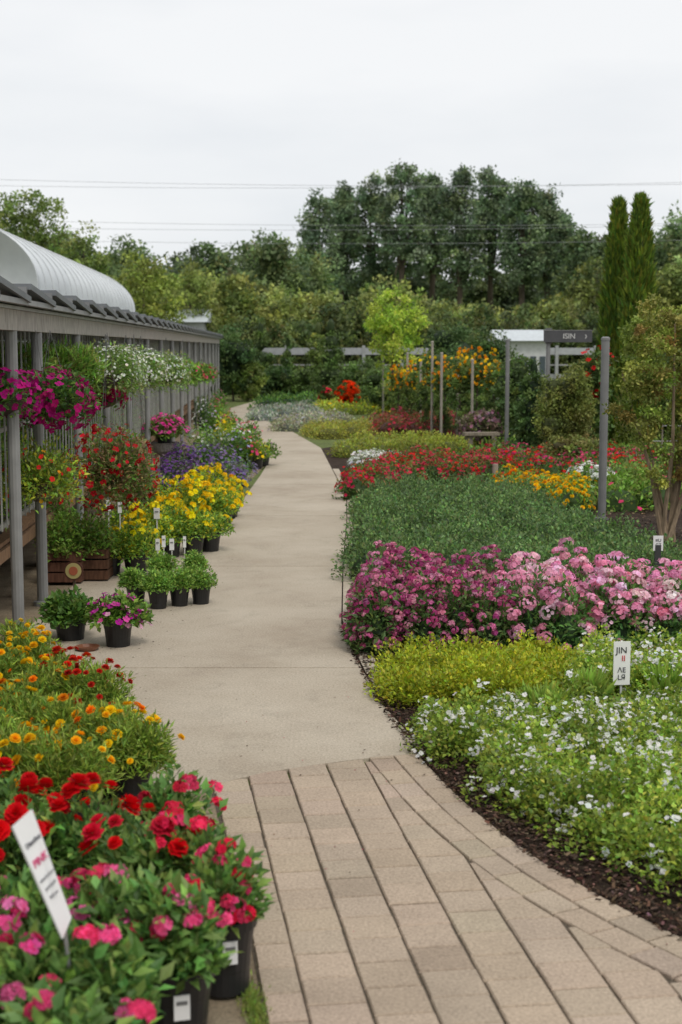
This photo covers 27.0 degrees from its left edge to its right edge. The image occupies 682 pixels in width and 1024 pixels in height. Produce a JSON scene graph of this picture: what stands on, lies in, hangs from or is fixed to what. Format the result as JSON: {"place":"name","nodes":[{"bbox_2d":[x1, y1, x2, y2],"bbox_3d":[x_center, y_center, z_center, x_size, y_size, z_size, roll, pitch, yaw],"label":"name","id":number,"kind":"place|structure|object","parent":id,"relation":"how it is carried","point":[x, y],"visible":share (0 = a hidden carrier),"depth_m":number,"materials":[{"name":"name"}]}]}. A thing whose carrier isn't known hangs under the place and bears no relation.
{"place":"outdoors","nodes":[
{"label":"outdoors","id":0,"kind":"place"},
{"bbox_2d":[0,413,264,1023],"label":"soil ground","id":1,"kind":"structure","parent":0,"point":[225,1011],"depth_m":12.45,"materials":[{"name":"brown soil"}]},
{"bbox_2d":[0,757,63,819],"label":"potted red carnation","id":2,"kind":"object","parent":1,"relation":"on","point":[9,792],"visible":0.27,"depth_m":5.66,"materials":[{"name":"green plant"}]},
{"bbox_2d":[0,715,72,786],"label":"potted marigold","id":3,"kind":"object","parent":1,"relation":"on","point":[13,744],"visible":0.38,"depth_m":6.57,"materials":[{"name":"green plant"}]},
{"bbox_2d":[11,810,75,1007],"bbox_3d":[-0.844,1.253,4.092,0.198,0.800,0.094,-3,7,-22],"label":"plant price sign","id":4,"kind":"object","parent":1,"relation":"on","point":[27,833],"visible":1,"depth_m":4.06,"materials":[{"name":"white plastic"}]},
{"bbox_2d":[0,777,87,903],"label":"potted red carnation","id":5,"kind":"object","parent":1,"relation":"on","point":[11,852],"visible":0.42,"depth_m":5.31,"materials":[{"name":"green plant"}]},
{"bbox_2d":[0,908,92,1023],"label":"potted pink snapdragon","id":6,"kind":"object","parent":1,"relation":"on","point":[16,969],"visible":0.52,"depth_m":4.11,"materials":[{"name":"green plant"}]},
{"bbox_2d":[0,863,100,940],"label":"potted pink snapdragon","id":7,"kind":"object","parent":1,"relation":"on","point":[25,887],"visible":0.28,"depth_m":4.56,"materials":[{"name":"green plant"}]},
{"bbox_2d":[0,229,134,381],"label":"polytunnel greenhouse","id":8,"kind":"object","parent":1,"relation":"on","point":[23,261],"visible":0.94,"depth_m":32.36,"materials":[{"name":"white plastic"}]},
{"bbox_2d":[11,721,126,819],"bbox_3d":[-1.248,1.205,6.524,0.512,0.500,0.514,0,7,0],"label":"potted marigold","id":9,"kind":"object","parent":1,"relation":"on","point":[64,767],"visible":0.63,"depth_m":6.47,"materials":[{"name":"green plant"}]},
{"bbox_2d":[0,974,156,1023],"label":"potted pink snapdragon","id":10,"kind":"object","parent":1,"relation":"on","point":[44,1004],"visible":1,"depth_m":3.72,"materials":[{"name":"green plant"}]},
{"bbox_2d":[0,914,175,1023],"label":"potted pink snapdragon","id":11,"kind":"object","parent":1,"relation":"on","point":[124,976],"visible":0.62,"depth_m":4.12,"materials":[{"name":"green plant"}]},
{"bbox_2d":[41,772,145,892],"bbox_3d":[-0.940,1.275,5.411,0.532,0.617,0.508,-4,8,-33],"label":"potted red carnation","id":12,"kind":"object","parent":1,"relation":"on","point":[75,787],"visible":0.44,"depth_m":5.34,"materials":[{"name":"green plant"}]},
{"bbox_2d":[0,400,197,595],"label":"wooden plant bench","id":13,"kind":"object","parent":1,"relation":"on","point":[28,521],"visible":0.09,"depth_m":13.52,"materials":[{"name":"brown wood"}]},
{"bbox_2d":[0,387,192,533],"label":"fence","id":14,"kind":"object","parent":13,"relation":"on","point":[3,473],"visible":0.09,"depth_m":17.30,"materials":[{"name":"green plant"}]},
{"bbox_2d":[63,697,150,796],"bbox_3d":[-1.171,1.151,7.076,0.496,0.480,0.543,0,7,0],"label":"potted marigold","id":15,"kind":"object","parent":1,"relation":"on","point":[90,720],"visible":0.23,"depth_m":7.00,"materials":[{"name":"green plant"}]},
{"bbox_2d":[66,860,149,968],"bbox_3d":[-0.743,1.402,4.616,0.446,0.548,0.493,0,7,0],"label":"potted pink snapdragon","id":16,"kind":"object","parent":1,"relation":"on","point":[107,905],"visible":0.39,"depth_m":4.57,"materials":[{"name":"green plant"}]},
{"bbox_2d":[4,331,219,629],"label":"posts","id":17,"kind":"object","parent":1,"relation":"on","point":[14,483],"visible":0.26,"depth_m":12.13,"materials":[{"name":"grey metal"}]},
{"bbox_2d":[0,330,214,531],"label":"wire wall","id":18,"kind":"structure","parent":17,"relation":"attached to","point":[153,412],"depth_m":19.38,"materials":[{"name":"grey metal"}]},
{"bbox_2d":[0,303,219,343],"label":"beams","id":19,"kind":"structure","parent":17,"relation":"on","point":[23,320],"depth_m":14.65,"materials":[{"name":"grey metal"}]},
{"bbox_2d":[0,330,48,423],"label":"hanging petunia basket","id":20,"kind":"object","parent":19,"relation":"hanging from","point":[10,402],"visible":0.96,"depth_m":10.77,"materials":[{"name":"purple plant"}]},
{"bbox_2d":[0,332,91,513],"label":"hanging red yellow basket","id":21,"kind":"object","parent":19,"relation":"hanging from","point":[45,482],"visible":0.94,"depth_m":11.41,"materials":[{"name":"green plant"}]},
{"bbox_2d":[3,331,105,433],"bbox_3d":[-2.358,-1.060,11.563,0.871,0.826,0.820,0,7,0],"label":"hanging petunia basket","id":22,"kind":"object","parent":19,"relation":"hanging from","point":[57,405],"visible":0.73,"depth_m":11.43,"materials":[{"name":"purple plant"}]},
{"bbox_2d":[27,334,110,392],"bbox_3d":[-2.693,-1.406,13.432,1.006,0.571,1.092,0,7,0],"label":"hanging fern basket","id":23,"kind":"object","parent":19,"relation":"hanging from","point":[82,357],"visible":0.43,"depth_m":13.28,"materials":[{"name":"green plant"}]},
{"bbox_2d":[0,276,223,338],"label":"roof","id":24,"kind":"structure","parent":19,"relation":"on","point":[28,296],"depth_m":13.58,"materials":[{"name":"grey metal"}]},
{"bbox_2d":[63,334,163,516],"bbox_3d":[-2.118,-0.802,13.157,0.945,1.706,0.982,0,7,0],"label":"hanging red fuchsia basket","id":25,"kind":"object","parent":19,"relation":"hanging from","point":[123,465],"visible":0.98,"depth_m":13.04,"materials":[{"name":"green plant"}]},
{"bbox_2d":[84,334,146,398],"bbox_3d":[-2.481,-1.521,14.948,0.876,0.691,0.787,0,7,0],"label":"hanging white flower basket","id":26,"kind":"object","parent":19,"relation":"hanging from","point":[120,374],"visible":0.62,"depth_m":14.88,"materials":[{"name":"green plant"}]},
{"bbox_2d":[85,701,184,803],"bbox_3d":[-1.015,1.161,6.905,0.520,0.498,0.477,0,7,0],"label":"potted marigold","id":27,"kind":"object","parent":1,"relation":"on","point":[142,753],"visible":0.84,"depth_m":6.85,"materials":[{"name":"green plant"}]},
{"bbox_2d":[78,802,207,888],"bbox_3d":[-0.698,1.336,5.164,0.509,0.554,0.501,0,7,0],"label":"potted red carnation","id":28,"kind":"object","parent":1,"relation":"on","point":[127,843],"visible":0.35,"depth_m":5.08,"materials":[{"name":"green plant"}]},
{"bbox_2d":[151,441,180,465],"bbox_3d":[-2.896,-0.822,23.358,0.560,0.640,0.554,0,7,0],"label":"stone urn","id":29,"kind":"object","parent":1,"relation":"on","point":[160,449],"visible":0.38,"depth_m":23.13,"materials":[{"name":"stone"}]},
{"bbox_2d":[141,408,189,442],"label":"potted magenta flower","id":30,"kind":"object","parent":29,"relation":"in","point":[166,434],"visible":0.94,"depth_m":23.14,"materials":[{"name":"pink plant"}]},
{"bbox_2d":[115,861,229,1023],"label":"potted pink snapdragon","id":31,"kind":"object","parent":1,"relation":"on","point":[150,875],"visible":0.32,"depth_m":4.50,"materials":[{"name":"green plant"}]},
{"bbox_2d":[108,870,238,1023],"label":"potted pink snapdragon","id":32,"kind":"object","parent":1,"relation":"on","point":[186,1001],"visible":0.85,"depth_m":4.41,"materials":[{"name":"green plant"}]},
{"bbox_2d":[131,755,227,844],"bbox_3d":[-0.681,1.262,5.784,0.436,0.557,0.535,0,7,0],"label":"potted pink dianthus","id":33,"kind":"object","parent":1,"relation":"on","point":[170,798],"visible":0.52,"depth_m":5.72,"materials":[{"name":"green plant"}]},
{"bbox_2d":[141,810,257,878],"bbox_3d":[-0.531,1.342,5.181,0.466,0.538,0.452,0,7,0],"label":"potted pink dianthus","id":34,"kind":"object","parent":1,"relation":"on","point":[205,836],"visible":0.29,"depth_m":5.07,"materials":[{"name":"green plant"}]},
{"bbox_2d":[181,835,276,997],"bbox_3d":[-0.409,1.384,4.864,0.388,0.527,0.379,0,7,0],"label":"potted pink dianthus","id":35,"kind":"object","parent":1,"relation":"on","point":[230,881],"visible":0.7,"depth_m":4.82,"materials":[{"name":"green plant"}]},
{"bbox_2d":[28,399,425,793],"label":"concrete path","id":36,"kind":"structure","parent":0,"point":[263,626],"depth_m":10.37,"materials":[{"name":"beige concrete"}]},
{"bbox_2d":[0,638,38,705],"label":"potted marigold","id":37,"kind":"object","parent":36,"relation":"on","point":[14,665],"visible":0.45,"depth_m":8.37,"materials":[{"name":"orange plant"}]},
{"bbox_2d":[0,679,57,732],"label":"potted marigold","id":38,"kind":"object","parent":36,"relation":"on","point":[27,707],"visible":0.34,"depth_m":7.37,"materials":[{"name":"green plant"}]},
{"bbox_2d":[0,653,75,708],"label":"potted marigold","id":39,"kind":"object","parent":36,"relation":"on","point":[37,680],"visible":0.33,"depth_m":7.96,"materials":[{"name":"green plant"}]},
{"bbox_2d":[34,584,93,640],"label":"potted leafy plant","id":40,"kind":"object","parent":36,"relation":"on","point":[61,613],"visible":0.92,"depth_m":10.66,"materials":[{"name":"green plant"}]},
{"bbox_2d":[28,685,100,748],"bbox_3d":[-1.369,1.125,7.272,0.528,0.486,0.508,0,7,0],"label":"potted marigold","id":41,"kind":"object","parent":36,"relation":"on","point":[53,715],"visible":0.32,"depth_m":7.18,"materials":[{"name":"green plant"}]},
{"bbox_2d":[47,548,87,581],"bbox_3d":[-2.593,0.494,13.420,0.340,0.285,0.350,0,7,0],"label":"wooden crate","id":42,"kind":"object","parent":36,"relation":"on","point":[55,571],"visible":0.44,"depth_m":13.25,"materials":[{"name":"brown wood"}]},
{"bbox_2d":[33,500,91,561],"bbox_3d":[-2.605,0.218,13.355,0.594,0.642,0.577,0,7,0],"label":"potted leafy plant","id":43,"kind":"object","parent":42,"relation":"in","point":[59,545],"visible":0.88,"depth_m":13.25,"materials":[{"name":"green plant"}]},
{"bbox_2d":[51,655,137,715],"bbox_3d":[-1.382,1.042,7.991,0.521,0.485,0.499,-5,8,-36],"label":"potted marigold","id":44,"kind":"object","parent":36,"relation":"on","point":[94,681],"visible":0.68,"depth_m":7.94,"materials":[{"name":"green plant"}]},
{"bbox_2d":[76,545,112,579],"bbox_3d":[-2.368,0.476,13.575,0.340,0.285,0.350,0,7,0],"label":"wooden crate","id":45,"kind":"object","parent":36,"relation":"on","point":[93,571],"visible":0.56,"depth_m":13.40,"materials":[{"name":"brown wood"}]},
{"bbox_2d":[66,502,120,559],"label":"potted leafy plant","id":46,"kind":"object","parent":45,"relation":"in","point":[96,526],"visible":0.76,"depth_m":13.44,"materials":[{"name":"green plant"}]},
{"bbox_2d":[81,588,153,647],"bbox_3d":[-1.647,0.772,10.525,0.505,0.436,0.474,-6,9,-42],"label":"potted purple petunia","id":47,"kind":"object","parent":36,"relation":"on","point":[120,614],"visible":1,"depth_m":10.44,"materials":[{"name":"green plant"}]},
{"bbox_2d":[110,519,164,574],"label":"potted yellow flower","id":48,"kind":"object","parent":36,"relation":"on","point":[135,555],"visible":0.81,"depth_m":13.69,"materials":[{"name":"green plant"}]},
{"bbox_2d":[119,497,175,560],"bbox_3d":[-1.994,0.158,14.740,0.593,0.682,0.606,0,7,0],"label":"potted yellow flower","id":49,"kind":"object","parent":36,"relation":"on","point":[141,514],"visible":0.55,"depth_m":14.65,"materials":[{"name":"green plant"}]},
{"bbox_2d":[138,566,176,608],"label":"potted herb","id":50,"kind":"object","parent":36,"relation":"on","point":[156,584],"visible":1,"depth_m":11.98,"materials":[{"name":"green plant"}]},
{"bbox_2d":[142,492,195,557],"bbox_3d":[-1.840,0.130,14.960,0.554,0.688,0.571,-2,7,-19],"label":"potted yellow flower","id":51,"kind":"object","parent":36,"relation":"on","point":[186,512],"visible":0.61,"depth_m":14.88,"materials":[{"name":"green plant"}]},
{"bbox_2d":[172,501,222,554],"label":"potted yellow flower","id":52,"kind":"object","parent":36,"relation":"on","point":[199,536],"visible":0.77,"depth_m":15.07,"materials":[{"name":"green plant"}]},
{"bbox_2d":[0,0,681,281],"label":"sky","id":53,"kind":"structure","parent":0,"point":[278,99],"materials":[{"name":"white"}]},
{"bbox_2d":[185,392,504,1001],"bbox_3d":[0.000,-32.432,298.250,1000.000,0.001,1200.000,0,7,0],"label":"ground","id":54,"kind":"structure","parent":0,"point":[238,401],"depth_m":35.39,"materials":[{"name":"green plant"}]},
{"bbox_2d":[0,186,75,259],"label":"deciduous tree","id":55,"kind":"object","parent":54,"relation":"on","point":[38,237],"visible":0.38,"depth_m":72.99,"materials":[{"name":"green plant"}]},
{"bbox_2d":[57,220,119,283],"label":"deciduous tree","id":56,"kind":"object","parent":54,"relation":"on","point":[101,262],"visible":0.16,"depth_m":70.71,"materials":[{"name":"green plant"}]},
{"bbox_2d":[115,248,186,357],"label":"deciduous tree","id":57,"kind":"object","parent":54,"relation":"on","point":[147,292],"visible":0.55,"depth_m":61.05,"materials":[{"name":"green plant"}]},
{"bbox_2d":[158,257,224,332],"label":"deciduous tree","id":58,"kind":"object","parent":54,"relation":"on","point":[200,288],"visible":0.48,"depth_m":64.80,"materials":[{"name":"green plant"}]},
{"bbox_2d":[218,323,261,400],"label":"evergreen shrub","id":59,"kind":"object","parent":54,"relation":"on","point":[234,354],"visible":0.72,"depth_m":57.17,"materials":[{"name":"green plant"}]},
{"bbox_2d":[244,399,324,421],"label":"silver foliage bed","id":60,"kind":"object","parent":54,"relation":"on","point":[269,413],"visible":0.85,"depth_m":44.40,"materials":[{"name":"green plant"}]},
{"bbox_2d":[267,408,355,431],"bbox_3d":[-0.803,-2.556,39.353,2.582,0.561,5.230,0,7,0],"label":"lavender bed","id":61,"kind":"object","parent":54,"relation":"on","point":[292,422],"visible":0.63,"depth_m":38.58,"materials":[{"name":"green plant"}]},
{"bbox_2d":[290,187,345,298],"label":"tall tree","id":62,"kind":"object","parent":54,"relation":"on","point":[311,232],"visible":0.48,"depth_m":125.36,"materials":[{"name":"green plant"}]},
{"bbox_2d":[298,415,377,439],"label":"golden hedge","id":63,"kind":"object","parent":54,"relation":"on","point":[343,429],"visible":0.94,"depth_m":34.72,"materials":[{"name":"yellow plant"}]},
{"bbox_2d":[1,199,681,394],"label":"distant woodland","id":64,"kind":"object","parent":54,"relation":"on","point":[278,288],"visible":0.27,"depth_m":83.56,"materials":[{"name":"green plant"}]},
{"bbox_2d":[323,179,362,306],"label":"tall tree","id":65,"kind":"object","parent":54,"relation":"on","point":[342,196],"visible":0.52,"depth_m":132.82,"materials":[{"name":"green plant"}]},
{"bbox_2d":[340,169,405,296],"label":"tall tree","id":66,"kind":"object","parent":54,"relation":"on","point":[369,270],"visible":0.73,"depth_m":130.44,"materials":[{"name":"green plant"}]},
{"bbox_2d":[166,346,595,380],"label":"pale rail fence","id":67,"kind":"object","parent":54,"relation":"on","point":[556,351],"visible":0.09,"depth_m":62.58,"materials":[{"name":"white wood"}]},
{"bbox_2d":[362,285,432,404],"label":"young lime tree","id":68,"kind":"object","parent":54,"relation":"on","point":[389,324],"visible":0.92,"depth_m":44.47,"materials":[{"name":"green plant"}]},
{"bbox_2d":[370,159,439,302],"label":"tall tree","id":69,"kind":"object","parent":54,"relation":"on","point":[403,253],"visible":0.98,"depth_m":126.01,"materials":[{"name":"green plant"}]},
{"bbox_2d":[362,406,463,435],"bbox_3d":[2.078,-2.476,38.090,3.242,0.689,6.607,0,7,0],"label":"burgundy flower bed","id":70,"kind":"object","parent":54,"relation":"on","point":[388,421],"visible":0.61,"depth_m":35.53,"materials":[{"name":"red plant"}]},
{"bbox_2d":[408,168,454,301],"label":"tall tree","id":71,"kind":"object","parent":54,"relation":"on","point":[434,183],"visible":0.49,"depth_m":133.02,"materials":[{"name":"green plant"}]},
{"bbox_2d":[417,317,493,400],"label":"evergreen shrub","id":72,"kind":"object","parent":54,"relation":"on","point":[445,340],"visible":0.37,"depth_m":51.28,"materials":[{"name":"green plant"}]},
{"bbox_2d":[427,163,488,306],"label":"tall tree","id":73,"kind":"object","parent":54,"relation":"on","point":[456,208],"visible":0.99,"depth_m":127.11,"materials":[{"name":"green plant"}]},
{"bbox_2d":[468,164,519,309],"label":"tall tree","id":74,"kind":"object","parent":54,"relation":"on","point":[498,189],"visible":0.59,"depth_m":130.99,"materials":[{"name":"green plant"}]},
{"bbox_2d":[494,176,549,304],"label":"tall tree","id":75,"kind":"object","parent":54,"relation":"on","point":[529,258],"visible":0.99,"depth_m":125.12,"materials":[{"name":"green plant"}]},
{"bbox_2d":[525,183,573,305],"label":"tall tree","id":76,"kind":"object","parent":54,"relation":"on","point":[552,214],"visible":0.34,"depth_m":128.13,"materials":[{"name":"green plant"}]},
{"bbox_2d":[542,213,581,302],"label":"tall tree","id":77,"kind":"object","parent":54,"relation":"on","point":[563,230],"visible":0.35,"depth_m":124.77,"materials":[{"name":"green plant"}]},
{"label":"golden groundcover bed","id":78,"kind":"object","parent":54,"relation":"on","visible":0},
{"bbox_2d":[302,319,348,396],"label":"conifer shrub","id":79,"kind":"object","parent":78,"relation":"on","point":[331,359],"visible":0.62,"depth_m":57.41,"materials":[{"name":"green plant"}]},
{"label":"utility pole","id":80,"kind":"object","parent":54,"relation":"on","visible":0},
{"bbox_2d":[0,179,681,243],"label":"power lines","id":81,"kind":"object","parent":80,"relation":"attached to","point":[356,225],"visible":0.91,"depth_m":86.68,"materials":[{"name":"black metal"}]},
{"bbox_2d":[212,754,681,1023],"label":"brick paving","id":82,"kind":"structure","parent":0,"point":[489,925],"depth_m":5.49,"materials":[{"name":"beige brick"}]},
{"bbox_2d":[321,435,681,944],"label":"mulch ground","id":83,"kind":"structure","parent":0,"point":[336,462],"depth_m":6.45,"materials":[{"name":"brown plant"}]},
{"bbox_2d":[325,428,478,458],"bbox_3d":[1.322,-1.472,29.966,3.310,0.557,3.807,0,7,0],"label":"boxwood hedge","id":84,"kind":"object","parent":83,"relation":"on","point":[385,442],"visible":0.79,"depth_m":29.03,"materials":[{"name":"green plant"}]},
{"bbox_2d":[331,443,525,500],"bbox_3d":[1.567,-0.700,23.228,2.961,0.566,6.278,1,7,8],"label":"red flower bed","id":85,"kind":"object","parent":83,"relation":"on","point":[421,461],"visible":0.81,"depth_m":23.15,"materials":[{"name":"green plant"}]},
{"bbox_2d":[339,540,520,657],"bbox_3d":[0.745,0.619,11.256,1.523,0.724,2.644,0,7,0],"label":"magenta sedum bed","id":86,"kind":"object","parent":83,"relation":"on","point":[398,594],"visible":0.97,"depth_m":10.30,"materials":[{"name":"pink plant"}]},
{"bbox_2d":[445,349,474,436],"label":"climbing rose","id":87,"kind":"object","parent":83,"relation":"on","point":[461,370],"visible":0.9,"depth_m":33.79,"materials":[{"name":"green plant"}]},
{"bbox_2d":[455,408,503,445],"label":"hydrangea shrub","id":88,"kind":"object","parent":83,"relation":"on","point":[480,420],"visible":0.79,"depth_m":30.79,"materials":[{"name":"pink plant"}]},
{"bbox_2d":[331,469,681,580],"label":"green shrub bed","id":89,"kind":"object","parent":83,"relation":"on","point":[448,519],"visible":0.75,"depth_m":14.89,"materials":[{"name":"green plant"}]},
{"bbox_2d":[488,352,542,438],"bbox_3d":[3.843,-2.440,30.892,1.363,2.114,1.249,-5,8,-36],"label":"evergreen shrub","id":90,"kind":"object","parent":83,"relation":"on","point":[518,372],"visible":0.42,"depth_m":30.62,"materials":[{"name":"green plant"}]},
{"bbox_2d":[362,622,681,904],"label":"white flower groundcover bed","id":91,"kind":"object","parent":83,"relation":"on","point":[600,737],"visible":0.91,"depth_m":7.55,"materials":[{"name":"green plant"}]},
{"bbox_2d":[504,358,545,450],"bbox_3d":[3.781,-1.980,27.994,1.189,2.123,1.191,0,7,0],"label":"conifer shrub","id":92,"kind":"object","parent":83,"relation":"on","point":[524,428],"visible":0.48,"depth_m":27.83,"materials":[{"name":"green plant"}]},
{"bbox_2d":[489,464,597,510],"bbox_3d":[2.984,-0.378,20.663,1.735,0.484,3.441,0,7,0],"label":"marigold bed","id":93,"kind":"object","parent":83,"relation":"on","point":[571,488],"visible":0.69,"depth_m":20.20,"materials":[{"name":"yellow plant"}]},
{"bbox_2d":[529,361,599,448],"bbox_3d":[4.244,-1.892,26.932,1.390,1.940,1.407,0,7,0],"label":"evergreen shrub","id":94,"kind":"object","parent":83,"relation":"on","point":[564,410],"visible":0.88,"depth_m":26.61,"materials":[{"name":"green plant"}]},
{"bbox_2d":[540,432,598,462],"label":"evergreen shrub","id":95,"kind":"object","parent":83,"relation":"on","point":[560,445],"visible":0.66,"depth_m":24.87,"materials":[{"name":"green plant"}]},
{"bbox_2d":[481,537,681,654],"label":"pink sedum bed","id":96,"kind":"object","parent":83,"relation":"on","point":[573,600],"visible":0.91,"depth_m":10.19,"materials":[{"name":"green plant"}]},
{"bbox_2d":[499,439,669,478],"bbox_3d":[4.322,-0.913,24.988,3.750,0.568,3.867,0,7,0],"label":"red flower bed","id":97,"kind":"object","parent":83,"relation":"on","point":[532,458],"visible":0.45,"depth_m":24.38,"materials":[{"name":"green plant"}]},
{"bbox_2d":[571,345,617,448],"bbox_3d":[4.853,-2.159,27.957,1.144,2.233,1.069,0,7,0],"label":"red climbing rose","id":98,"kind":"object","parent":83,"relation":"on","point":[594,371],"visible":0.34,"depth_m":27.70,"materials":[{"name":"green plant"}]},
{"bbox_2d":[514,658,681,723],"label":"ornamental grass","id":99,"kind":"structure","parent":83,"relation":"on","point":[673,677],"depth_m":8.68,"materials":[{"name":"green plant"}]},
{"bbox_2d":[595,337,609,519],"bbox_3d":[3.357,-1.045,18.184,0.187,2.376,0.182,0,7,0],"label":"metal post","id":100,"kind":"object","parent":83,"relation":"on","point":[603,428],"visible":0.8,"depth_m":18.14,"materials":[{"name":"grey metal"}]},
{"bbox_2d":[592,194,630,442],"bbox_3d":[5.964,-4.103,30.739,1.107,5.453,1.088,-5,8,-36],"label":"cypress tree","id":101,"kind":"object","parent":83,"relation":"on","point":[607,303],"visible":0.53,"depth_m":30.42,"materials":[{"name":"green plant"}]},
{"bbox_2d":[580,454,681,511],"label":"shrub bed","id":102,"kind":"object","parent":83,"relation":"on","point":[620,499],"visible":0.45,"depth_m":19.38,"materials":[{"name":"green plant"}]},
{"bbox_2d":[610,190,662,445],"bbox_3d":[6.218,-3.971,29.741,1.166,5.422,1.196,0,7,0],"label":"cypress tree","id":103,"kind":"object","parent":83,"relation":"on","point":[638,280],"visible":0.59,"depth_m":29.43,"materials":[{"name":"green plant"}]},
{"bbox_2d":[601,292,681,541],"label":"serviceberry shrub","id":104,"kind":"object","parent":83,"relation":"on","point":[647,379],"visible":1,"depth_m":15.90,"materials":[{"name":"green plant"}]},
{"bbox_2d":[488,330,545,398],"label":"white building","id":105,"kind":"structure","parent":0,"point":[531,344],"depth_m":57.65,"materials":[{"name":"white paint"}]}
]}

